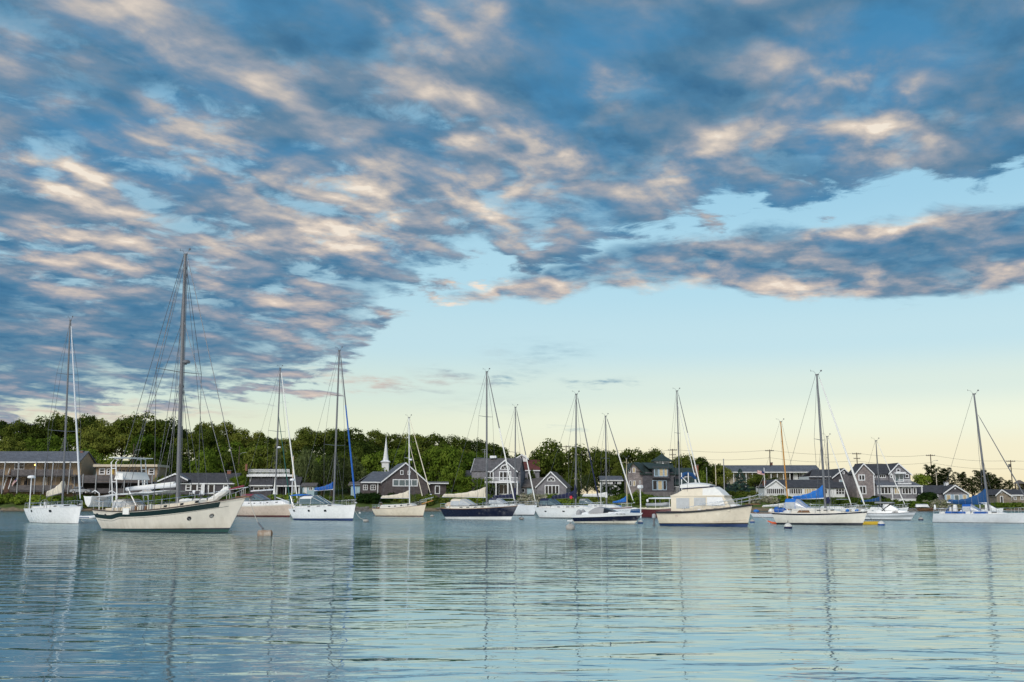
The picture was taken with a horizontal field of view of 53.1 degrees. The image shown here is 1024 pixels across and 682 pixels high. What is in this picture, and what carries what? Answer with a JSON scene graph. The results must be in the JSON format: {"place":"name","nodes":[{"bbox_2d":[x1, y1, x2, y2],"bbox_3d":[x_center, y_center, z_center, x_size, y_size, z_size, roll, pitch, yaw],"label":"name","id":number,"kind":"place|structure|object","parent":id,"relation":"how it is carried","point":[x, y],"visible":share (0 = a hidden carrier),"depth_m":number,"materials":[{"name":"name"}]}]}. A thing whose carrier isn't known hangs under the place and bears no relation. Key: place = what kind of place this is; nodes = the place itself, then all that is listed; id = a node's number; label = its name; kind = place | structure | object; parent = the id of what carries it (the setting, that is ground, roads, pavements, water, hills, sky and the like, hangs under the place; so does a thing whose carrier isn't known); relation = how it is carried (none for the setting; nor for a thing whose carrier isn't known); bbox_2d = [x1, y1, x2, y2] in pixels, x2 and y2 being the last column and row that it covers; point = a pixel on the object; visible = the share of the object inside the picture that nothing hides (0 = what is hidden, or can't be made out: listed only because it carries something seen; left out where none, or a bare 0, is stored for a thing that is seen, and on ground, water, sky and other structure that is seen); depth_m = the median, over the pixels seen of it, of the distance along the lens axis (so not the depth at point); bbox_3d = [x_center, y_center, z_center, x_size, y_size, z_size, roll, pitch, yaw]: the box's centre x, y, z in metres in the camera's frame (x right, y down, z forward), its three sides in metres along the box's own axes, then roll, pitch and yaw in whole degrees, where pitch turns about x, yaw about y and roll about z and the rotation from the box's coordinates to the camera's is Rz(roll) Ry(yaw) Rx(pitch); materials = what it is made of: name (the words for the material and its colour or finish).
{"place":"outdoors","nodes":[
{"label":"outdoors","id":0,"kind":"place"},
{"bbox_2d":[0,511,1023,681],"bbox_3d":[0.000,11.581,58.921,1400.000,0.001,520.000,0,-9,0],"label":"water","id":1,"kind":"structure","parent":0,"point":[437,597],"depth_m":24.52,"materials":[{"name":"teal liquid"}]},
{"bbox_2d":[24,316,82,523],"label":"sailboat","id":2,"kind":"object","parent":1,"relation":"on","point":[62,512],"visible":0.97,"depth_m":108.06,"materials":[{"name":"white plastic"}]},
{"bbox_2d":[92,248,254,532],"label":"cutter","id":3,"kind":"object","parent":1,"relation":"on","point":[212,514],"visible":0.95,"depth_m":78.89,"materials":[{"name":"white paint"}]},
{"bbox_2d":[84,494,113,506],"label":"dinghy","id":4,"kind":"object","parent":3,"relation":"hanging from","point":[89,502],"visible":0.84,"depth_m":82.53,"materials":[{"name":"white plastic"}]},
{"bbox_2d":[237,365,298,516],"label":"sailboat","id":5,"kind":"object","parent":1,"relation":"on","point":[275,508],"visible":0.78,"depth_m":148.98,"materials":[{"name":"white paint"}]},
{"bbox_2d":[289,346,356,520],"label":"sailboat","id":6,"kind":"object","parent":1,"relation":"on","point":[331,511],"visible":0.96,"depth_m":122.29,"materials":[{"name":"white plastic"}]},
{"bbox_2d":[372,415,432,516],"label":"sailboat","id":7,"kind":"object","parent":1,"relation":"on","point":[409,509],"visible":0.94,"depth_m":152.15,"materials":[{"name":"beige paint"}]},
{"bbox_2d":[440,368,516,519],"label":"sailboat","id":8,"kind":"object","parent":1,"relation":"on","point":[464,508],"visible":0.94,"depth_m":128.95,"materials":[{"name":"blue paint"}]},
{"bbox_2d":[482,404,536,515],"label":"sailboat","id":9,"kind":"object","parent":1,"relation":"on","point":[522,509],"visible":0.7,"depth_m":162.89,"materials":[{"name":"white plastic"}]},
{"bbox_2d":[534,391,603,518],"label":"sailboat","id":10,"kind":"object","parent":1,"relation":"on","point":[552,507],"visible":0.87,"depth_m":136.18,"materials":[{"name":"white paint"}]},
{"bbox_2d":[567,482,642,523],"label":"motor cruiser","id":11,"kind":"object","parent":1,"relation":"on","point":[602,515],"visible":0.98,"depth_m":105.80,"materials":[{"name":"blue paint"}]},
{"bbox_2d":[579,413,634,511],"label":"sailboat","id":12,"kind":"object","parent":1,"relation":"on","point":[606,505],"visible":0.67,"depth_m":159.83,"materials":[{"name":"white paint"}]},
{"bbox_2d":[641,497,670,516],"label":"workboat","id":13,"kind":"object","parent":1,"relation":"on","point":[647,512],"visible":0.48,"depth_m":143.35,"materials":[{"name":"red paint"}]},
{"bbox_2d":[663,388,699,506],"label":"sailboat","id":14,"kind":"object","parent":1,"relation":"on","point":[678,445],"visible":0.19,"depth_m":151.34,"materials":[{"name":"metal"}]},
{"bbox_2d":[652,472,760,526],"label":"trawler yacht","id":15,"kind":"object","parent":1,"relation":"on","point":[699,504],"visible":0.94,"depth_m":94.86,"materials":[{"name":"white paint"}]},
{"bbox_2d":[750,418,797,516],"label":"sailboat","id":16,"kind":"object","parent":1,"relation":"on","point":[761,514],"visible":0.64,"depth_m":143.90,"materials":[{"name":"white plastic"}]},
{"bbox_2d":[771,370,868,524],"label":"sailboat","id":17,"kind":"object","parent":1,"relation":"on","point":[801,512],"visible":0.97,"depth_m":100.71,"materials":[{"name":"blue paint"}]},
{"bbox_2d":[810,433,855,509],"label":"sailboat","id":18,"kind":"object","parent":1,"relation":"on","point":[830,504],"visible":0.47,"depth_m":149.91,"materials":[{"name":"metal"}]},
{"bbox_2d":[855,437,908,510],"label":"sailboat","id":19,"kind":"object","parent":1,"relation":"on","point":[878,499],"visible":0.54,"depth_m":153.07,"materials":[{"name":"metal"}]},
{"bbox_2d":[865,502,915,519],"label":"cabin cruiser","id":20,"kind":"object","parent":1,"relation":"on","point":[890,511],"visible":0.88,"depth_m":123.64,"materials":[{"name":"white plastic"}]},
{"bbox_2d":[933,389,1023,522],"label":"sailboat","id":21,"kind":"object","parent":1,"relation":"on","point":[970,512],"visible":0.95,"depth_m":109.94,"materials":[{"name":"white paint"}]},
{"bbox_2d":[0,460,1023,511],"bbox_3d":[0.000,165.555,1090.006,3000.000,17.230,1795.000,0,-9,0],"label":"ground","id":22,"kind":"structure","parent":0,"point":[10,506],"depth_m":223.74,"materials":[{"name":"green plant"}]},
{"bbox_2d":[0,492,26,503],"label":"shrub thicket","id":23,"kind":"object","parent":22,"relation":"on","point":[5,498],"visible":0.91,"depth_m":223.89,"materials":[{"name":"green plant"}]},
{"bbox_2d":[0,436,33,450],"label":"tree","id":24,"kind":"object","parent":22,"relation":"on","point":[6,444],"visible":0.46,"depth_m":286.01,"materials":[{"name":"green plant"}]},
{"bbox_2d":[1,419,36,441],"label":"tree","id":25,"kind":"object","parent":22,"relation":"on","point":[6,431],"visible":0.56,"depth_m":310.49,"materials":[{"name":"green plant"}]},
{"bbox_2d":[9,415,59,447],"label":"tree","id":26,"kind":"object","parent":22,"relation":"on","point":[38,429],"visible":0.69,"depth_m":308.77,"materials":[{"name":"green plant"}]},
{"bbox_2d":[13,494,57,506],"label":"shrub thicket","id":27,"kind":"object","parent":22,"relation":"on","point":[35,500],"visible":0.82,"depth_m":222.87,"materials":[{"name":"green plant"}]},
{"bbox_2d":[0,451,96,496],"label":"balcony house","id":28,"kind":"structure","parent":22,"relation":"on","point":[21,466],"depth_m":239.92,"materials":[{"name":"wood"}]},
{"bbox_2d":[36,434,82,450],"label":"tree","id":29,"kind":"object","parent":22,"relation":"on","point":[57,445],"visible":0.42,"depth_m":289.16,"materials":[{"name":"green plant"}]},
{"bbox_2d":[44,411,77,437],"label":"tree","id":30,"kind":"object","parent":22,"relation":"on","point":[60,422],"visible":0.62,"depth_m":315.69,"materials":[{"name":"green plant"}]},
{"bbox_2d":[59,413,104,439],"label":"tree","id":31,"kind":"object","parent":22,"relation":"on","point":[89,419],"visible":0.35,"depth_m":318.00,"materials":[{"name":"green plant"}]},
{"bbox_2d":[75,418,118,446],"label":"tree","id":32,"kind":"object","parent":22,"relation":"on","point":[100,423],"visible":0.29,"depth_m":316.69,"materials":[{"name":"green plant"}]},
{"bbox_2d":[68,429,126,459],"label":"tree","id":33,"kind":"object","parent":22,"relation":"on","point":[91,434],"visible":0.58,"depth_m":290.59,"materials":[{"name":"green plant"}]},
{"bbox_2d":[89,433,146,462],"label":"tree","id":34,"kind":"object","parent":22,"relation":"on","point":[122,440],"visible":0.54,"depth_m":292.04,"materials":[{"name":"green plant"}]},
{"bbox_2d":[100,416,135,459],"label":"tree","id":35,"kind":"object","parent":22,"relation":"on","point":[114,430],"visible":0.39,"depth_m":314.38,"materials":[{"name":"green plant"}]},
{"bbox_2d":[72,464,168,496],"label":"flat roof house","id":36,"kind":"structure","parent":22,"relation":"on","point":[101,483],"depth_m":241.47,"materials":[{"name":"beige wood"}]},
{"bbox_2d":[115,411,170,439],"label":"tree","id":37,"kind":"object","parent":22,"relation":"on","point":[137,427],"visible":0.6,"depth_m":311.06,"materials":[{"name":"green plant"}]},
{"bbox_2d":[122,431,176,463],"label":"tree","id":38,"kind":"object","parent":22,"relation":"on","point":[146,446],"visible":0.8,"depth_m":286.02,"materials":[{"name":"green plant"}]},
{"bbox_2d":[126,494,175,504],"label":"shrub thicket","id":39,"kind":"object","parent":22,"relation":"on","point":[165,497],"visible":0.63,"depth_m":226.65,"materials":[{"name":"green plant"}]},
{"bbox_2d":[144,416,189,442],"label":"tree","id":40,"kind":"object","parent":22,"relation":"on","point":[175,429],"visible":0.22,"depth_m":318.21,"materials":[{"name":"green plant"}]},
{"bbox_2d":[162,450,191,475],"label":"tree","id":41,"kind":"object","parent":22,"relation":"on","point":[171,461],"visible":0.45,"depth_m":263.57,"materials":[{"name":"green plant"}]},
{"bbox_2d":[157,470,242,496],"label":"ranch house","id":42,"kind":"structure","parent":22,"relation":"on","point":[215,482],"depth_m":237.62,"materials":[{"name":"grey wood"}]},
{"bbox_2d":[175,446,226,472],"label":"tree","id":43,"kind":"object","parent":22,"relation":"on","point":[209,462],"visible":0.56,"depth_m":260.94,"materials":[{"name":"green plant"}]},
{"bbox_2d":[182,425,226,463],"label":"tree","id":44,"kind":"object","parent":22,"relation":"on","point":[209,439],"visible":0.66,"depth_m":287.72,"materials":[{"name":"green plant"}]},
{"bbox_2d":[188,421,223,443],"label":"tree","id":45,"kind":"object","parent":22,"relation":"on","point":[206,426],"visible":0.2,"depth_m":313.40,"materials":[{"name":"green plant"}]},
{"bbox_2d":[212,420,243,447],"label":"tree","id":46,"kind":"object","parent":22,"relation":"on","point":[229,427],"visible":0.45,"depth_m":319.12,"materials":[{"name":"green plant"}]},
{"bbox_2d":[209,440,247,463],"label":"tree","id":47,"kind":"object","parent":22,"relation":"on","point":[216,450],"visible":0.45,"depth_m":290.14,"materials":[{"name":"green plant"}]},
{"bbox_2d":[215,450,251,479],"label":"tree","id":48,"kind":"object","parent":22,"relation":"on","point":[227,457],"visible":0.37,"depth_m":268.95,"materials":[{"name":"green plant"}]},
{"bbox_2d":[229,473,248,493],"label":"tree","id":49,"kind":"object","parent":22,"relation":"on","point":[242,481],"visible":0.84,"depth_m":237.85,"materials":[{"name":"green plant"}]},
{"bbox_2d":[223,428,265,447],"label":"tree","id":50,"kind":"object","parent":22,"relation":"on","point":[244,433],"visible":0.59,"depth_m":321.01,"materials":[{"name":"green plant"}]},
{"bbox_2d":[236,444,290,481],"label":"tree","id":51,"kind":"object","parent":22,"relation":"on","point":[257,462],"visible":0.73,"depth_m":260.50,"materials":[{"name":"green plant"}]},
{"bbox_2d":[245,436,282,450],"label":"tree","id":52,"kind":"object","parent":22,"relation":"on","point":[269,442],"visible":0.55,"depth_m":317.57,"materials":[{"name":"green plant"}]},
{"bbox_2d":[245,464,302,496],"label":"roof deck house","id":53,"kind":"structure","parent":22,"relation":"on","point":[260,481],"depth_m":240.59,"materials":[{"name":"white wood"}]},
{"bbox_2d":[271,450,307,480],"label":"tree","id":54,"kind":"object","parent":22,"relation":"on","point":[288,459],"visible":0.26,"depth_m":268.70,"materials":[{"name":"green plant"}]},
{"bbox_2d":[273,437,311,450],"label":"tree","id":55,"kind":"object","parent":22,"relation":"on","point":[294,444],"visible":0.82,"depth_m":313.13,"materials":[{"name":"green plant"}]},
{"bbox_2d":[290,447,319,482],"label":"tree","id":56,"kind":"object","parent":22,"relation":"on","point":[304,463],"visible":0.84,"depth_m":247.52,"materials":[{"name":"green plant"}]},
{"bbox_2d":[292,427,328,451],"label":"tree","id":57,"kind":"object","parent":22,"relation":"on","point":[303,432],"visible":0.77,"depth_m":317.06,"materials":[{"name":"green plant"}]},
{"bbox_2d":[293,444,332,458],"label":"tree","id":58,"kind":"object","parent":22,"relation":"on","point":[318,451],"visible":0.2,"depth_m":288.90,"materials":[{"name":"green plant"}]},
{"bbox_2d":[312,450,349,495],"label":"tree","id":59,"kind":"object","parent":22,"relation":"on","point":[325,466],"visible":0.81,"depth_m":243.42,"materials":[{"name":"green plant"}]},
{"bbox_2d":[322,427,376,448],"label":"tree","id":60,"kind":"object","parent":22,"relation":"on","point":[341,437],"visible":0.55,"depth_m":309.64,"materials":[{"name":"green plant"}]},
{"bbox_2d":[339,454,367,493],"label":"tree","id":61,"kind":"object","parent":22,"relation":"on","point":[357,473],"visible":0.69,"depth_m":247.02,"materials":[{"name":"green plant"}]},
{"bbox_2d":[331,445,376,484],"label":"tree","id":62,"kind":"object","parent":22,"relation":"on","point":[358,452],"visible":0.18,"depth_m":265.19,"materials":[{"name":"green plant"}]},
{"bbox_2d":[338,441,392,465],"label":"tree","id":63,"kind":"object","parent":22,"relation":"on","point":[368,447],"visible":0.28,"depth_m":286.30,"materials":[{"name":"green plant"}]},
{"bbox_2d":[357,429,390,449],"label":"tree","id":64,"kind":"object","parent":22,"relation":"on","point":[376,436],"visible":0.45,"depth_m":317.03,"materials":[{"name":"green plant"}]},
{"bbox_2d":[355,492,394,503],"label":"shrub thicket","id":65,"kind":"object","parent":22,"relation":"on","point":[370,497],"visible":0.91,"depth_m":224.63,"materials":[{"name":"green plant"}]},
{"bbox_2d":[361,450,403,475],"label":"tree","id":66,"kind":"object","parent":22,"relation":"on","point":[367,462],"visible":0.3,"depth_m":262.87,"materials":[{"name":"green plant"}]},
{"bbox_2d":[374,432,405,451],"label":"tree","id":67,"kind":"object","parent":22,"relation":"on","point":[396,437],"visible":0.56,"depth_m":317.90,"materials":[{"name":"green plant"}]},
{"bbox_2d":[357,462,448,497],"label":"gable house","id":68,"kind":"structure","parent":22,"relation":"on","point":[375,481],"depth_m":234.19,"materials":[{"name":"grey wood"}]},
{"bbox_2d":[389,437,428,477],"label":"tree","id":69,"kind":"object","parent":22,"relation":"on","point":[402,452],"visible":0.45,"depth_m":264.65,"materials":[{"name":"green plant"}]},
{"bbox_2d":[393,493,450,505],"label":"shrub thicket","id":70,"kind":"object","parent":22,"relation":"on","point":[420,497],"visible":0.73,"depth_m":224.18,"materials":[{"name":"green plant"}]},
{"bbox_2d":[417,431,456,452],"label":"tree","id":71,"kind":"object","parent":22,"relation":"on","point":[433,438],"visible":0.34,"depth_m":313.11,"materials":[{"name":"green plant"}]},
{"bbox_2d":[414,444,463,480],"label":"tree","id":72,"kind":"object","parent":22,"relation":"on","point":[448,455],"visible":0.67,"depth_m":263.21,"materials":[{"name":"green plant"}]},
{"bbox_2d":[438,458,467,492],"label":"tree","id":73,"kind":"object","parent":22,"relation":"on","point":[447,475],"visible":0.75,"depth_m":240.29,"materials":[{"name":"green plant"}]},
{"bbox_2d":[438,434,470,450],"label":"tree","id":74,"kind":"object","parent":22,"relation":"on","point":[460,443],"visible":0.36,"depth_m":309.24,"materials":[{"name":"green plant"}]},
{"bbox_2d":[452,475,484,492],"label":"tree","id":75,"kind":"object","parent":22,"relation":"on","point":[469,483],"visible":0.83,"depth_m":236.00,"materials":[{"name":"green plant"}]},
{"bbox_2d":[453,447,490,470],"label":"tree","id":76,"kind":"object","parent":22,"relation":"on","point":[469,457],"visible":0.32,"depth_m":262.57,"materials":[{"name":"green plant"}]},
{"bbox_2d":[471,449,524,496],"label":"shingle house","id":77,"kind":"structure","parent":22,"relation":"on","point":[501,480],"depth_m":235.51,"materials":[{"name":"grey wood"}]},
{"bbox_2d":[475,441,520,457],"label":"tree","id":78,"kind":"object","parent":22,"relation":"on","point":[493,448],"visible":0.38,"depth_m":308.40,"materials":[{"name":"green plant"}]},
{"bbox_2d":[516,454,539,478],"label":"maroon roof house","id":79,"kind":"structure","parent":22,"relation":"on","point":[536,469],"depth_m":251.36,"materials":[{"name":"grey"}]},
{"bbox_2d":[516,493,547,506],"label":"shrub thicket","id":80,"kind":"object","parent":22,"relation":"on","point":[527,497],"visible":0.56,"depth_m":224.97,"materials":[{"name":"green plant"}]},
{"bbox_2d":[521,471,571,496],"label":"cottage","id":81,"kind":"structure","parent":22,"relation":"on","point":[557,483],"depth_m":234.83,"materials":[{"name":"grey"}]},
{"bbox_2d":[530,438,590,477],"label":"tree","id":82,"kind":"object","parent":22,"relation":"on","point":[550,460],"visible":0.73,"depth_m":258.12,"materials":[{"name":"green plant"}]},
{"bbox_2d":[561,456,597,496],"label":"tree","id":83,"kind":"object","parent":22,"relation":"on","point":[587,469],"visible":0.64,"depth_m":254.14,"materials":[{"name":"green plant"}]},
{"bbox_2d":[577,473,599,493],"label":"tree","id":84,"kind":"object","parent":22,"relation":"on","point":[585,483],"visible":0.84,"depth_m":246.72,"materials":[{"name":"green plant"}]},
{"bbox_2d":[586,447,621,486],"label":"tree","id":85,"kind":"object","parent":22,"relation":"on","point":[598,462],"visible":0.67,"depth_m":272.38,"materials":[{"name":"green plant"}]},
{"bbox_2d":[598,476,622,495],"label":"white house","id":86,"kind":"structure","parent":22,"relation":"on","point":[614,479],"depth_m":259.70,"materials":[{"name":"wood"}]},
{"bbox_2d":[612,447,649,472],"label":"tree","id":87,"kind":"object","parent":22,"relation":"on","point":[639,456],"visible":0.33,"depth_m":271.09,"materials":[{"name":"green plant"}]},
{"bbox_2d":[617,493,659,504],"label":"shrub thicket","id":88,"kind":"object","parent":22,"relation":"on","point":[644,497],"visible":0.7,"depth_m":225.32,"materials":[{"name":"green plant"}]},
{"bbox_2d":[623,452,700,496],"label":"cupola house","id":89,"kind":"structure","parent":22,"relation":"on","point":[653,478],"depth_m":236.14,"materials":[{"name":"grey wood"}]},
{"bbox_2d":[671,453,694,467],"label":"tree","id":90,"kind":"object","parent":22,"relation":"on","point":[686,462],"visible":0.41,"depth_m":268.09,"materials":[{"name":"green plant"}]},
{"bbox_2d":[692,456,722,484],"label":"tree","id":91,"kind":"object","parent":22,"relation":"on","point":[702,463],"visible":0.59,"depth_m":259.42,"materials":[{"name":"green plant"}]},
{"bbox_2d":[706,464,734,488],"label":"tree","id":92,"kind":"object","parent":22,"relation":"on","point":[719,481],"visible":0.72,"depth_m":258.14,"materials":[{"name":"green plant"}]},
{"bbox_2d":[731,469,750,491],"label":"spruce tree","id":93,"kind":"object","parent":22,"relation":"on","point":[736,488],"visible":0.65,"depth_m":249.33,"materials":[{"name":"green plant"}]},
{"bbox_2d":[723,462,818,483],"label":"motel","id":94,"kind":"structure","parent":22,"relation":"on","point":[777,471],"depth_m":287.71,"materials":[{"name":"wood"}]},
{"bbox_2d":[756,479,847,496],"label":"porch restaurant","id":95,"kind":"structure","parent":22,"relation":"on","point":[773,487],"depth_m":235.49,"materials":[{"name":"white wood"}]},
{"bbox_2d":[798,468,847,481],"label":"dark gable house","id":96,"kind":"structure","parent":22,"relation":"on","point":[835,475],"depth_m":247.56,"materials":[{"name":"grey wood"}]},
{"bbox_2d":[843,463,922,500],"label":"waterfront house","id":97,"kind":"structure","parent":22,"relation":"on","point":[906,485],"depth_m":234.92,"materials":[{"name":"grey wood"}]},
{"bbox_2d":[923,464,945,485],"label":"tree","id":98,"kind":"object","parent":22,"relation":"on","point":[932,475],"visible":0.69,"depth_m":261.24,"materials":[{"name":"green plant"}]},
{"bbox_2d":[922,499,961,509],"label":"shrub thicket","id":99,"kind":"object","parent":22,"relation":"on","point":[937,503],"visible":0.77,"depth_m":222.22,"materials":[{"name":"green plant"}]},
{"bbox_2d":[917,482,969,499],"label":"cottage","id":100,"kind":"structure","parent":22,"relation":"on","point":[954,492],"depth_m":235.84,"materials":[{"name":"grey"}]},
{"bbox_2d":[959,477,981,495],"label":"tree","id":101,"kind":"object","parent":22,"relation":"on","point":[971,485],"visible":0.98,"depth_m":261.20,"materials":[{"name":"green plant"}]},
{"bbox_2d":[987,489,1023,502],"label":"cottage","id":102,"kind":"structure","parent":22,"relation":"on","point":[1007,495],"depth_m":236.78,"materials":[{"name":"beige"}]},
{"bbox_2d":[0,0,1023,496],"label":"sky","id":103,"kind":"structure","parent":0,"point":[623,205],"materials":[{"name":"blue"}]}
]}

